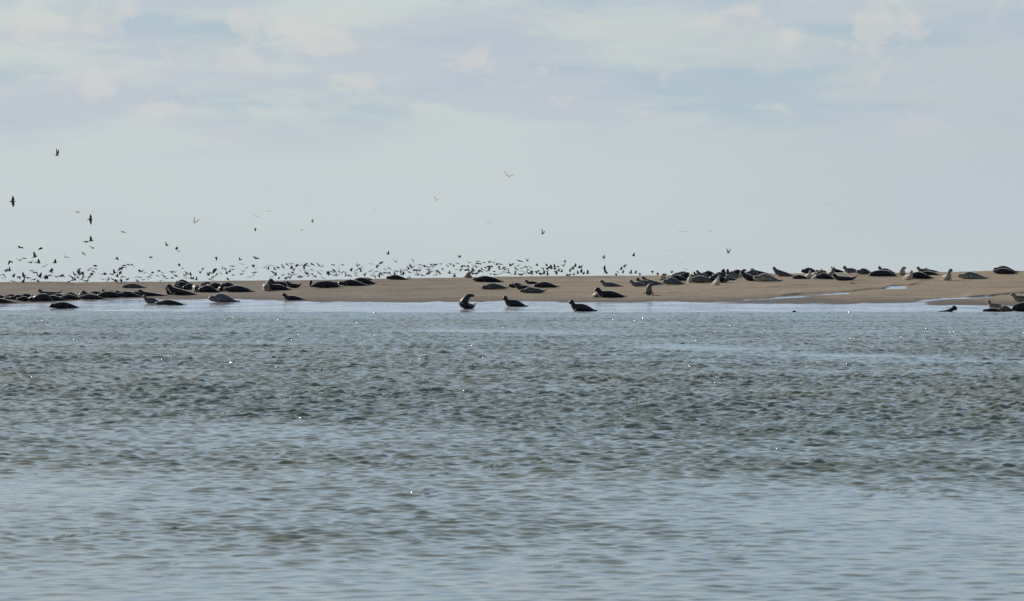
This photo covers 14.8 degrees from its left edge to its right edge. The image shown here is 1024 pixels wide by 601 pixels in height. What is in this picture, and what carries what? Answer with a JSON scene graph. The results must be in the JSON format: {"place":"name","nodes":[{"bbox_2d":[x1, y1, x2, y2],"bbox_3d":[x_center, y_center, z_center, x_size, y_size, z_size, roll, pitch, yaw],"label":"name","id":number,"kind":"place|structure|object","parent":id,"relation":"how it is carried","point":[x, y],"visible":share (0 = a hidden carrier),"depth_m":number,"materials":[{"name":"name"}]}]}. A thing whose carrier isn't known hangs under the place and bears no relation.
{"place":"outdoors","nodes":[
{"label":"outdoors","id":0,"kind":"place"},
{"bbox_2d":[9,196,15,206],"bbox_3d":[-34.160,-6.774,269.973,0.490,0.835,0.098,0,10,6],"label":"bird","id":1,"kind":"object","parent":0,"point":[12,201],"visible":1,"depth_m":269.98},
{"bbox_2d":[0,310,1023,600],"bbox_3d":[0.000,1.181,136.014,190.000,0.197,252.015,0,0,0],"label":"water","id":2,"kind":"structure","parent":0,"point":[510,456],"depth_m":40.56,"materials":[{"name":"grey liquid"}]},
{"bbox_2d":[938,305,956,311],"bbox_3d":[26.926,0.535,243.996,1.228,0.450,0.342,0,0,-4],"label":"seal","id":3,"kind":"object","parent":2,"relation":"in","point":[952,308],"visible":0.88,"depth_m":243.92,"materials":[{"name":"black fur"}]},
{"bbox_2d":[0,271,1023,311],"bbox_3d":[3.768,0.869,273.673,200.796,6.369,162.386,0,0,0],"label":"sandbank","id":4,"kind":"structure","parent":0,"point":[868,293],"depth_m":264.74,"materials":[{"name":"beige sand"}]},
{"bbox_2d":[0,298,15,302],"bbox_3d":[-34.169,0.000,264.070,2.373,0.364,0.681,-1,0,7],"label":"seal","id":5,"kind":"object","parent":4,"relation":"on","point":[2,300],"visible":1,"depth_m":263.89,"materials":[{"name":"black fur"}]},
{"bbox_2d":[10,294,22,299],"bbox_3d":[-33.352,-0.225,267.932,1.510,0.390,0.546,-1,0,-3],"label":"seal","id":6,"kind":"object","parent":4,"relation":"on","point":[14,297],"visible":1,"depth_m":267.77,"materials":[{"name":"black fur"}]},
{"bbox_2d":[16,296,28,300],"bbox_3d":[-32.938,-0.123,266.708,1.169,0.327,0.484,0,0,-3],"label":"seal","id":7,"kind":"object","parent":4,"relation":"on","point":[23,298],"visible":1,"depth_m":266.59,"materials":[{"name":"black fur"}]},
{"bbox_2d":[33,293,53,300],"bbox_3d":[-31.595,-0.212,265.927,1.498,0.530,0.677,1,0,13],"label":"seal","id":8,"kind":"object","parent":4,"relation":"on","point":[42,297],"visible":1,"depth_m":265.75,"materials":[{"name":"black fur"}]},
{"bbox_2d":[37,289,62,294],"bbox_3d":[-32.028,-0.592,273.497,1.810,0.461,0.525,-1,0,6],"label":"seal","id":9,"kind":"object","parent":4,"relation":"on","point":[40,291],"visible":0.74,"depth_m":273.35,"materials":[{"name":"grey fur"}]},
{"bbox_2d":[49,295,64,300],"bbox_3d":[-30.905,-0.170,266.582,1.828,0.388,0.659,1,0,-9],"label":"seal","id":10,"kind":"object","parent":4,"relation":"on","point":[55,298],"visible":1,"depth_m":266.46,"materials":[{"name":"black fur"}]},
{"bbox_2d":[49,302,80,307],"bbox_3d":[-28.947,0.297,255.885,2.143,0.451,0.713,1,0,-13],"label":"seal","id":11,"kind":"object","parent":4,"relation":"on","point":[61,305],"visible":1,"depth_m":255.62,"materials":[{"name":"black fur"}]},
{"bbox_2d":[61,294,79,299],"bbox_3d":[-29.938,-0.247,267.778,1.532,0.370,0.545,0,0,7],"label":"seal","id":12,"kind":"object","parent":4,"relation":"on","point":[69,297],"visible":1,"depth_m":267.64,"materials":[{"name":"black fur"}]},
{"bbox_2d":[78,294,105,299],"bbox_3d":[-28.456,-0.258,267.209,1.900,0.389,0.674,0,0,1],"label":"seal","id":13,"kind":"object","parent":4,"relation":"on","point":[89,296],"visible":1,"depth_m":267.07,"materials":[{"name":"black fur"}]},
{"bbox_2d":[98,291,121,297],"bbox_3d":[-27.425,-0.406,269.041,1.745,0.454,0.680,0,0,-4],"label":"seal","id":14,"kind":"object","parent":4,"relation":"on","point":[108,294],"visible":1,"depth_m":268.87,"materials":[{"name":"black fur"}]},
{"bbox_2d":[118,291,141,296],"bbox_3d":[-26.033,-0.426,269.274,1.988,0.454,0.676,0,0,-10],"label":"seal","id":15,"kind":"object","parent":4,"relation":"on","point":[127,294],"visible":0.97,"depth_m":269.05,"materials":[{"name":"black fur"}]},
{"bbox_2d":[122,283,146,287],"bbox_3d":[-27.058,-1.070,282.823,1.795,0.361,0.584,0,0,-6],"label":"seal","id":16,"kind":"object","parent":4,"relation":"on","point":[132,285],"visible":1,"depth_m":282.66,"materials":[{"name":"grey fur"}]},
{"bbox_2d":[142,295,157,303],"bbox_3d":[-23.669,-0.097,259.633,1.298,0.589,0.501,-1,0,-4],"label":"seal","id":17,"kind":"object","parent":4,"relation":"on","point":[149,300],"visible":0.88,"depth_m":259.48,"materials":[{"name":"grey fur"}]},
{"bbox_2d":[137,289,167,295],"bbox_3d":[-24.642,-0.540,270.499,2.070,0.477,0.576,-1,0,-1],"label":"seal","id":18,"kind":"object","parent":4,"relation":"on","point":[146,293],"visible":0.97,"depth_m":270.37,"materials":[{"name":"black fur"}]},
{"bbox_2d":[165,287,173,294],"bbox_3d":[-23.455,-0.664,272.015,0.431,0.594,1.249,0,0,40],"label":"seal","id":19,"kind":"object","parent":4,"relation":"on","point":[168,292],"visible":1,"depth_m":271.65,"materials":[{"name":"black fur"}]},
{"bbox_2d":[155,299,185,304],"bbox_3d":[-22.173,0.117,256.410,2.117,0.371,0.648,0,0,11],"label":"seal","id":20,"kind":"object","parent":4,"relation":"on","point":[167,302],"visible":1,"depth_m":256.24,"materials":[{"name":"black fur"}]},
{"bbox_2d":[174,282,186,286],"bbox_3d":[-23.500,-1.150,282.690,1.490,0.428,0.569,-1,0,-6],"label":"seal","id":21,"kind":"object","parent":4,"relation":"on","point":[181,284],"visible":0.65,"depth_m":282.49,"materials":[{"name":"black fur"}]},
{"bbox_2d":[166,284,198,294],"bbox_3d":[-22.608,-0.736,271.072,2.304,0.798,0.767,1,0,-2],"label":"seal","id":22,"kind":"object","parent":4,"relation":"on","point":[174,290],"visible":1,"depth_m":270.87,"materials":[{"name":"black fur"}]},
{"bbox_2d":[175,279,190,283],"bbox_3d":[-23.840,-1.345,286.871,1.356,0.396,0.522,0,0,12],"label":"seal","id":23,"kind":"object","parent":4,"relation":"on","point":[185,281],"visible":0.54,"depth_m":286.74,"materials":[{"name":"black fur"}]},
{"bbox_2d":[183,284,192,289],"bbox_3d":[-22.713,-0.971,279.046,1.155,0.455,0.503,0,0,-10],"label":"seal","id":24,"kind":"object","parent":4,"relation":"on","point":[187,287],"visible":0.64,"depth_m":278.87,"materials":[{"name":"black fur"}]},
{"bbox_2d":[192,284,198,291],"bbox_3d":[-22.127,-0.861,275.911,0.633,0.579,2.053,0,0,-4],"label":"seal","id":25,"kind":"object","parent":4,"relation":"on","point":[195,287],"visible":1,"depth_m":275.31,"materials":[{"name":"black fur"}]},
{"bbox_2d":[200,281,210,285],"bbox_3d":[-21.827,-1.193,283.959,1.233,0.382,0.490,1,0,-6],"label":"seal","id":26,"kind":"object","parent":4,"relation":"on","point":[204,283],"visible":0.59,"depth_m":283.80,"materials":[{"name":"grey fur"}]},
{"bbox_2d":[198,285,220,291],"bbox_3d":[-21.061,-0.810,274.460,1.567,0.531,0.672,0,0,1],"label":"seal","id":27,"kind":"object","parent":4,"relation":"on","point":[207,288],"visible":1,"depth_m":274.29,"materials":[{"name":"black fur"}]},
{"bbox_2d":[207,282,224,288],"bbox_3d":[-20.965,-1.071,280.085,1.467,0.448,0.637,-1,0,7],"label":"seal","id":28,"kind":"object","parent":4,"relation":"on","point":[215,285],"visible":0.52,"depth_m":279.93,"materials":[{"name":"black fur"}]},
{"bbox_2d":[217,283,224,291],"bbox_3d":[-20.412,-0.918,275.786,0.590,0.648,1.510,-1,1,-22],"label":"seal","id":29,"kind":"object","parent":4,"relation":"on","point":[221,288],"visible":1,"depth_m":275.25,"materials":[{"name":"black fur"}]},
{"bbox_2d":[208,293,238,301],"bbox_3d":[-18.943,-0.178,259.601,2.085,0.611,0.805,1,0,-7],"label":"seal","id":30,"kind":"object","parent":4,"relation":"on","point":[220,297],"visible":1,"depth_m":259.37,"materials":[{"name":"grey fur"}]},
{"bbox_2d":[224,282,233,286],"bbox_3d":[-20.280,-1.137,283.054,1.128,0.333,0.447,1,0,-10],"label":"seal","id":31,"kind":"object","parent":4,"relation":"on","point":[227,284],"visible":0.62,"depth_m":282.92,"materials":[{"name":"black fur"}]},
{"bbox_2d":[224,285,255,291],"bbox_3d":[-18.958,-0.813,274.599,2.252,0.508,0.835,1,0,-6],"label":"seal","id":32,"kind":"object","parent":4,"relation":"on","point":[236,288],"visible":1,"depth_m":274.40,"materials":[{"name":"black fur"}]},
{"bbox_2d":[262,283,270,290],"bbox_3d":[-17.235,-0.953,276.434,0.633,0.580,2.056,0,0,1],"label":"seal","id":33,"kind":"object","parent":4,"relation":"on","point":[265,286],"visible":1,"depth_m":275.84,"materials":[{"name":"beige fur"}]},
{"bbox_2d":[268,278,287,285],"bbox_3d":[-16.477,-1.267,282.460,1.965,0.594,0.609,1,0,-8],"label":"seal","id":34,"kind":"object","parent":4,"relation":"on","point":[272,281],"visible":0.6,"depth_m":282.25,"materials":[{"name":"black fur"}]},
{"bbox_2d":[266,281,291,289],"bbox_3d":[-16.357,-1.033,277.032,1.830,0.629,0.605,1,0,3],"label":"seal","id":35,"kind":"object","parent":4,"relation":"on","point":[276,287],"visible":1,"depth_m":276.89,"materials":[{"name":"black fur"}]},
{"bbox_2d":[282,293,305,299],"bbox_3d":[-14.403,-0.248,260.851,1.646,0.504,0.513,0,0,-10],"label":"seal","id":36,"kind":"object","parent":4,"relation":"on","point":[288,297],"visible":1,"depth_m":260.67,"materials":[{"name":"black fur"}]},
{"bbox_2d":[286,281,301,287],"bbox_3d":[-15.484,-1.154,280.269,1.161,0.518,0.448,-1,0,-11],"label":"seal","id":37,"kind":"object","parent":4,"relation":"on","point":[291,285],"visible":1,"depth_m":280.14,"materials":[{"name":"black fur"}]},
{"bbox_2d":[311,280,342,287],"bbox_3d":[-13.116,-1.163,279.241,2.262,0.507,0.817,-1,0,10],"label":"seal","id":38,"kind":"object","parent":4,"relation":"on","point":[325,284],"visible":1,"depth_m":279.03,"materials":[{"name":"black fur"}]},
{"bbox_2d":[338,279,368,285],"bbox_3d":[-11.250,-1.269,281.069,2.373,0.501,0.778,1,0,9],"label":"seal","id":39,"kind":"object","parent":4,"relation":"on","point":[349,282],"visible":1,"depth_m":280.87,"materials":[{"name":"black fur"}]},
{"bbox_2d":[353,277,376,283],"bbox_3d":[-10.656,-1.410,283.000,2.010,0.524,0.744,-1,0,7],"label":"seal","id":40,"kind":"object","parent":4,"relation":"on","point":[363,280],"visible":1,"depth_m":282.80,"materials":[{"name":"black fur"}]},
{"bbox_2d":[386,275,407,279],"bbox_3d":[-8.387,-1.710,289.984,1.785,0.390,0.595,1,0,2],"label":"seal","id":41,"kind":"object","parent":4,"relation":"on","point":[394,277],"visible":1,"depth_m":289.84,"materials":[{"name":"black fur"}]},
{"bbox_2d":[125,260,672,281],"bbox_3d":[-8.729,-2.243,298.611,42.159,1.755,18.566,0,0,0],"label":"distant flock","id":42,"kind":"object","parent":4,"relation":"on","point":[556,272],"visible":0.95,"depth_m":299.39,"materials":[{"name":"black"}]},
{"bbox_2d":[459,293,476,308],"bbox_3d":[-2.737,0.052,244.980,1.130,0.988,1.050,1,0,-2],"label":"seal","id":43,"kind":"object","parent":4,"relation":"on","point":[464,303],"visible":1,"depth_m":244.58,"materials":[{"name":"black fur"}]},
{"bbox_2d":[464,272,471,277],"bbox_3d":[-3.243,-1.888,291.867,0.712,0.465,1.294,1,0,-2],"label":"seal","id":44,"kind":"object","parent":4,"relation":"on","point":[468,275],"visible":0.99,"depth_m":291.30,"materials":[{"name":"beige fur"}]},
{"bbox_2d":[472,276,503,281],"bbox_3d":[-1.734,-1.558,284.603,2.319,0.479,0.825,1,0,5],"label":"seal","id":45,"kind":"object","parent":4,"relation":"on","point":[485,279],"visible":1,"depth_m":284.44,"materials":[{"name":"black fur"}]},
{"bbox_2d":[481,283,507,288],"bbox_3d":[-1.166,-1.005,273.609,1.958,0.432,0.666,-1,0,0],"label":"seal","id":46,"kind":"object","parent":4,"relation":"on","point":[492,286],"visible":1,"depth_m":273.45,"materials":[{"name":"grey fur"}]},
{"bbox_2d":[503,296,526,306],"bbox_3d":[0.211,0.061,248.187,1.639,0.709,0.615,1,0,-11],"label":"seal","id":47,"kind":"object","parent":4,"relation":"on","point":[512,302],"visible":1,"depth_m":247.97,"materials":[{"name":"black fur"}]},
{"bbox_2d":[508,282,521,287],"bbox_3d":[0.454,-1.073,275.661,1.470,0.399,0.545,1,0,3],"label":"seal","id":48,"kind":"object","parent":4,"relation":"on","point":[511,285],"visible":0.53,"depth_m":275.56,"materials":[{"name":"black fur"}]},
{"bbox_2d":[514,283,530,289],"bbox_3d":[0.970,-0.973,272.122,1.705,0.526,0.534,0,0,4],"label":"seal","id":49,"kind":"object","parent":4,"relation":"on","point":[518,286],"visible":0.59,"depth_m":272.01,"materials":[{"name":"black fur"}]},
{"bbox_2d":[525,280,537,283],"bbox_3d":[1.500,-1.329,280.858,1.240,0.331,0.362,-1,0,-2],"label":"seal","id":50,"kind":"object","parent":4,"relation":"on","point":[530,282],"visible":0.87,"depth_m":280.75,"materials":[{"name":"black fur"}]},
{"bbox_2d":[520,287,546,292],"bbox_3d":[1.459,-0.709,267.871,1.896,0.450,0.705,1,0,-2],"label":"seal","id":51,"kind":"object","parent":4,"relation":"on","point":[531,290],"visible":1,"depth_m":267.70,"materials":[{"name":"grey fur"}]},
{"bbox_2d":[534,281,559,287],"bbox_3d":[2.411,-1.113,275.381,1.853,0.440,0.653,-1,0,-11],"label":"seal","id":52,"kind":"object","parent":4,"relation":"on","point":[543,284],"visible":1,"depth_m":275.19,"materials":[{"name":"black fur"}]},
{"bbox_2d":[569,299,597,310],"bbox_3d":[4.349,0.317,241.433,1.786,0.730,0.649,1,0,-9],"label":"seal","id":53,"kind":"object","parent":4,"relation":"on","point":[579,307],"visible":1,"depth_m":241.22,"materials":[{"name":"black fur"}]},
{"bbox_2d":[599,280,620,285],"bbox_3d":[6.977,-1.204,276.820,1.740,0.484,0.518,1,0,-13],"label":"seal","id":54,"kind":"object","parent":4,"relation":"on","point":[602,282],"visible":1,"depth_m":276.61,"materials":[{"name":"grey fur"}]},
{"bbox_2d":[595,287,626,297],"bbox_3d":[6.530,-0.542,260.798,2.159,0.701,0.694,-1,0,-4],"label":"seal","id":55,"kind":"object","parent":4,"relation":"on","point":[606,293],"visible":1,"depth_m":260.59,"materials":[{"name":"black fur"}]},
{"bbox_2d":[629,280,646,285],"bbox_3d":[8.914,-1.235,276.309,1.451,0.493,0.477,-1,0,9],"label":"seal","id":56,"kind":"object","parent":4,"relation":"on","point":[636,283],"visible":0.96,"depth_m":276.18,"materials":[{"name":"grey fur"}]},
{"bbox_2d":[636,277,656,284],"bbox_3d":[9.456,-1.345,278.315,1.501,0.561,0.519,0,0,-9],"label":"seal","id":57,"kind":"object","parent":4,"relation":"on","point":[642,281],"visible":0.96,"depth_m":278.15,"materials":[{"name":"grey fur"}]},
{"bbox_2d":[644,283,653,294],"bbox_3d":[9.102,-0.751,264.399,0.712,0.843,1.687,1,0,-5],"label":"seal","id":58,"kind":"object","parent":4,"relation":"on","point":[648,290],"visible":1,"depth_m":263.66,"materials":[{"name":"grey fur"}]},
{"bbox_2d":[641,276,663,283],"bbox_3d":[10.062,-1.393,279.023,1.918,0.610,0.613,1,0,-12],"label":"seal","id":59,"kind":"object","parent":4,"relation":"on","point":[652,281],"visible":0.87,"depth_m":278.81,"materials":[{"name":"grey fur"}]},
{"bbox_2d":[658,273,666,279],"bbox_3d":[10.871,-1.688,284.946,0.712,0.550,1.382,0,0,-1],"label":"seal","id":60,"kind":"object","parent":4,"relation":"on","point":[662,276],"visible":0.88,"depth_m":284.32,"materials":[{"name":"fur"}]},
{"bbox_2d":[662,277,684,283],"bbox_3d":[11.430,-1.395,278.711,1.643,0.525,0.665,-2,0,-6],"label":"seal","id":61,"kind":"object","parent":4,"relation":"on","point":[670,280],"visible":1,"depth_m":278.52,"materials":[{"name":"grey fur"}]},
{"bbox_2d":[667,275,686,280],"bbox_3d":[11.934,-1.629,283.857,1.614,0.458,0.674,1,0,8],"label":"seal","id":62,"kind":"object","parent":4,"relation":"on","point":[679,277],"visible":0.73,"depth_m":283.72,"materials":[{"name":"black fur"}]},
{"bbox_2d":[680,272,693,278],"bbox_3d":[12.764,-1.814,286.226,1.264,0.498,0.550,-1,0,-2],"label":"seal","id":63,"kind":"object","parent":4,"relation":"on","point":[685,275],"visible":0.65,"depth_m":286.05,"materials":[{"name":"black fur"}]},
{"bbox_2d":[687,273,691,282],"bbox_3d":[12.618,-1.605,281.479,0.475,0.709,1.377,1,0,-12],"label":"seal","id":64,"kind":"object","parent":4,"relation":"on","point":[689,279],"visible":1,"depth_m":280.97,"materials":[{"name":"fur"}]},
{"bbox_2d":[692,275,712,282],"bbox_3d":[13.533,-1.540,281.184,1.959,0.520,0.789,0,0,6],"label":"seal","id":65,"kind":"object","parent":4,"relation":"on","point":[700,279],"visible":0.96,"depth_m":281.02,"materials":[{"name":"grey fur"}]},
{"bbox_2d":[696,270,709,277],"bbox_3d":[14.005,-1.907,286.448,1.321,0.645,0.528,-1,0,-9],"label":"seal","id":66,"kind":"object","parent":4,"relation":"on","point":[700,273],"visible":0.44,"depth_m":286.28,"materials":[{"name":"grey fur"}]},
{"bbox_2d":[702,271,714,275],"bbox_3d":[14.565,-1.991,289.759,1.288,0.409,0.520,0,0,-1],"label":"seal","id":67,"kind":"object","parent":4,"relation":"on","point":[709,273],"visible":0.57,"depth_m":289.60,"materials":[{"name":"black fur"}]},
{"bbox_2d":[710,277,719,284],"bbox_3d":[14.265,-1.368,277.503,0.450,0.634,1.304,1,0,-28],"label":"seal","id":68,"kind":"object","parent":4,"relation":"on","point":[715,282],"visible":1,"depth_m":277.12,"materials":[{"name":"fur"}]},
{"bbox_2d":[712,272,725,276],"bbox_3d":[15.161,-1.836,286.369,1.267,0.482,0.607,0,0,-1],"label":"seal","id":69,"kind":"object","parent":4,"relation":"on","point":[722,274],"visible":0.38,"depth_m":286.25,"materials":[{"name":"black fur"}]},
{"bbox_2d":[709,274,729,281],"bbox_3d":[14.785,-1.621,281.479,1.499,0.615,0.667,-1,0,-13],"label":"seal","id":70,"kind":"object","parent":4,"relation":"on","point":[714,276],"visible":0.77,"depth_m":281.27,"materials":[{"name":"black fur"}]},
{"bbox_2d":[723,274,728,281],"bbox_3d":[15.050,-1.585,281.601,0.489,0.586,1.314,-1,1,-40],"label":"seal","id":71,"kind":"object","parent":4,"relation":"on","point":[726,279],"visible":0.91,"depth_m":281.21,"materials":[{"name":"grey fur"}]},
{"bbox_2d":[729,271,740,277],"bbox_3d":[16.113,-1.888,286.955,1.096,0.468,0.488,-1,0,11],"label":"seal","id":72,"kind":"object","parent":4,"relation":"on","point":[732,274],"visible":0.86,"depth_m":286.82,"materials":[{"name":"fur"}]},
{"bbox_2d":[740,270,755,280],"bbox_3d":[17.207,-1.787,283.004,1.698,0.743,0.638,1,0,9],"label":"seal","id":73,"kind":"object","parent":4,"relation":"on","point":[746,276],"visible":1,"depth_m":282.89,"materials":[{"name":"black fur"}]},
{"bbox_2d":[745,270,759,275],"bbox_3d":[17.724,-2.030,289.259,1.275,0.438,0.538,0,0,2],"label":"seal","id":74,"kind":"object","parent":4,"relation":"on","point":[753,272],"visible":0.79,"depth_m":289.11,"materials":[{"name":"grey fur"}]},
{"bbox_2d":[751,268,768,273],"bbox_3d":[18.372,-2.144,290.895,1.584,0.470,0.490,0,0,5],"label":"seal","id":75,"kind":"object","parent":4,"relation":"on","point":[759,272],"visible":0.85,"depth_m":290.78,"materials":[{"name":"black fur"}]},
{"bbox_2d":[753,273,782,280],"bbox_3d":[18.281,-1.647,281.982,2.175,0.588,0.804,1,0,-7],"label":"seal","id":76,"kind":"object","parent":4,"relation":"on","point":[764,277],"visible":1,"depth_m":281.74,"materials":[{"name":"fur"}]},
{"bbox_2d":[772,267,793,275],"bbox_3d":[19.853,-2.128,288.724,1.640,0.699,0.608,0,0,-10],"label":"seal","id":77,"kind":"object","parent":4,"relation":"on","point":[779,272],"visible":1,"depth_m":288.53,"materials":[{"name":"grey fur"}]},
{"bbox_2d":[792,275,806,278],"bbox_3d":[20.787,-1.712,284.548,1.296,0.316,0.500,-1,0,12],"label":"seal","id":78,"kind":"object","parent":4,"relation":"on","point":[798,277],"visible":1,"depth_m":284.45,"materials":[{"name":"black fur"}]},
{"bbox_2d":[804,270,810,278],"bbox_3d":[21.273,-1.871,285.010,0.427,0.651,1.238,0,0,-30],"label":"seal","id":79,"kind":"object","parent":4,"relation":"on","point":[808,275],"visible":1,"depth_m":284.62,"materials":[{"name":"fur"}]},
{"bbox_2d":[801,267,814,272],"bbox_3d":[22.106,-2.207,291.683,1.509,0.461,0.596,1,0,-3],"label":"seal","id":80,"kind":"object","parent":4,"relation":"on","point":[805,270],"visible":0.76,"depth_m":291.51,"materials":[{"name":"black fur"}]},
{"bbox_2d":[815,273,834,278],"bbox_3d":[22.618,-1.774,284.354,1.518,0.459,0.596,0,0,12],"label":"seal","id":81,"kind":"object","parent":4,"relation":"on","point":[823,276],"visible":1,"depth_m":284.21,"materials":[{"name":"black fur"}]},
{"bbox_2d":[826,267,834,275],"bbox_3d":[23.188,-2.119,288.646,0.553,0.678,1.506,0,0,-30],"label":"seal","id":82,"kind":"object","parent":4,"relation":"on","point":[831,271],"visible":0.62,"depth_m":288.17,"materials":[{"name":"grey fur"}]},
{"bbox_2d":[831,267,843,272],"bbox_3d":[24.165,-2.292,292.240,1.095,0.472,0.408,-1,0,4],"label":"seal","id":83,"kind":"object","parent":4,"relation":"on","point":[838,271],"visible":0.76,"depth_m":292.16,"materials":[{"name":"black fur"}]},
{"bbox_2d":[832,273,857,279],"bbox_3d":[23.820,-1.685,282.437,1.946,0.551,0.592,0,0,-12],"label":"seal","id":84,"kind":"object","parent":4,"relation":"on","point":[835,276],"visible":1,"depth_m":282.23,"materials":[{"name":"black fur"}]},
{"bbox_2d":[843,266,856,272],"bbox_3d":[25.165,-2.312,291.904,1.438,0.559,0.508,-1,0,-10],"label":"seal","id":85,"kind":"object","parent":4,"relation":"on","point":[849,270],"visible":1,"depth_m":291.73,"materials":[{"name":"grey fur"}]},
{"bbox_2d":[856,268,870,273],"bbox_3d":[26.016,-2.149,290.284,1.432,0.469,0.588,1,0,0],"label":"seal","id":86,"kind":"object","parent":4,"relation":"on","point":[863,271],"visible":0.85,"depth_m":290.13,"materials":[{"name":"grey fur"}]},
{"bbox_2d":[869,270,895,275],"bbox_3d":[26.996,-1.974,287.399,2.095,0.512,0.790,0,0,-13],"label":"seal","id":87,"kind":"object","parent":4,"relation":"on","point":[881,273],"visible":1,"depth_m":287.13,"materials":[{"name":"black fur"}]},
{"bbox_2d":[878,266,894,272],"bbox_3d":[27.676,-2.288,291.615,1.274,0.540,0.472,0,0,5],"label":"seal","id":88,"kind":"object","parent":4,"relation":"on","point":[879,268],"visible":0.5,"depth_m":291.54,"materials":[{"name":"grey fur"}]},
{"bbox_2d":[897,267,905,274],"bbox_3d":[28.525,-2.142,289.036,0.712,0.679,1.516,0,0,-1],"label":"seal","id":89,"kind":"object","parent":4,"relation":"on","point":[902,271],"visible":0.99,"depth_m":288.37,"materials":[{"name":"fur"}]},
{"bbox_2d":[902,270,912,279],"bbox_3d":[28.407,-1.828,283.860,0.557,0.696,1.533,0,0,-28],"label":"seal","id":90,"kind":"object","parent":4,"relation":"on","point":[909,276],"visible":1,"depth_m":283.41,"materials":[{"name":"fur"}]},
{"bbox_2d":[912,272,933,278],"bbox_3d":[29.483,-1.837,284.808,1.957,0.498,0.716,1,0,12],"label":"seal","id":91,"kind":"object","parent":4,"relation":"on","point":[921,275],"visible":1,"depth_m":284.60,"materials":[{"name":"black fur"}]},
{"bbox_2d":[916,267,931,271],"bbox_3d":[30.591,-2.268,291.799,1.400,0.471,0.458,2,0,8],"label":"seal","id":92,"kind":"object","parent":4,"relation":"on","point":[919,269],"visible":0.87,"depth_m":291.69,"materials":[{"name":"beige fur"}]},
{"bbox_2d":[922,271,939,274],"bbox_3d":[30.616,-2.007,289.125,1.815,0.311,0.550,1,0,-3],"label":"seal","id":93,"kind":"object","parent":4,"relation":"on","point":[929,273],"visible":0.72,"depth_m":288.97,"materials":[{"name":"black fur"}]},
{"bbox_2d":[939,269,952,280],"bbox_3d":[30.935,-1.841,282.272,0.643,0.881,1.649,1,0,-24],"label":"seal","id":94,"kind":"object","parent":4,"relation":"on","point":[946,276],"visible":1,"depth_m":281.64,"materials":[{"name":"fur"}]},
{"bbox_2d":[957,271,988,278],"bbox_3d":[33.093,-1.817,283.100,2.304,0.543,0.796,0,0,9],"label":"seal","id":95,"kind":"object","parent":4,"relation":"on","point":[969,275],"visible":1,"depth_m":282.91,"materials":[{"name":"fur"}]},
{"bbox_2d":[983,308,1001,310],"bbox_3d":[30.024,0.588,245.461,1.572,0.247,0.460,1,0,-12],"label":"seal","id":96,"kind":"object","parent":4,"relation":"on","point":[991,309],"visible":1,"depth_m":245.28,"materials":[{"name":"black fur"}]},
{"bbox_2d":[987,300,1001,308],"bbox_3d":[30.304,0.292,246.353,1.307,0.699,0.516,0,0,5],"label":"seal","id":97,"kind":"object","parent":4,"relation":"on","point":[993,305],"visible":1,"depth_m":246.24,"materials":[{"name":"beige fur"}]},
{"bbox_2d":[992,268,1015,273],"bbox_3d":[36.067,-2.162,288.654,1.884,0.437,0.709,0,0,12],"label":"seal","id":98,"kind":"object","parent":4,"relation":"on","point":[1002,271],"visible":1,"depth_m":288.53,"materials":[{"name":"black fur"}]},
{"bbox_2d":[998,305,1010,310],"bbox_3d":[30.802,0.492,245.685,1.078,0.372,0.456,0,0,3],"label":"seal","id":99,"kind":"object","parent":4,"relation":"on","point":[1004,308],"visible":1,"depth_m":245.57,"materials":[{"name":"beige fur"}]},
{"bbox_2d":[993,266,1019,271],"bbox_3d":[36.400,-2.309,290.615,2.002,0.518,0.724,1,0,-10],"label":"seal","id":100,"kind":"object","parent":4,"relation":"on","point":[1006,267],"visible":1,"depth_m":290.42,"materials":[{"name":"black fur"}]},
{"bbox_2d":[1011,302,1023,311],"bbox_3d":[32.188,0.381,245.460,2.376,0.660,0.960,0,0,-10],"label":"seal","id":101,"kind":"object","parent":4,"relation":"on","point":[1019,307],"visible":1,"depth_m":245.14,"materials":[{"name":"black fur"}]},
{"bbox_2d":[1011,292,1023,301],"bbox_3d":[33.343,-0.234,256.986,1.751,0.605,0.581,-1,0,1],"label":"seal","id":102,"kind":"object","parent":4,"relation":"on","point":[1019,298],"visible":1,"depth_m":256.84,"materials":[{"name":"beige fur"}]},
{"bbox_2d":[0,0,1023,281],"label":"sky","id":103,"kind":"structure","parent":0,"point":[622,128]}
]}

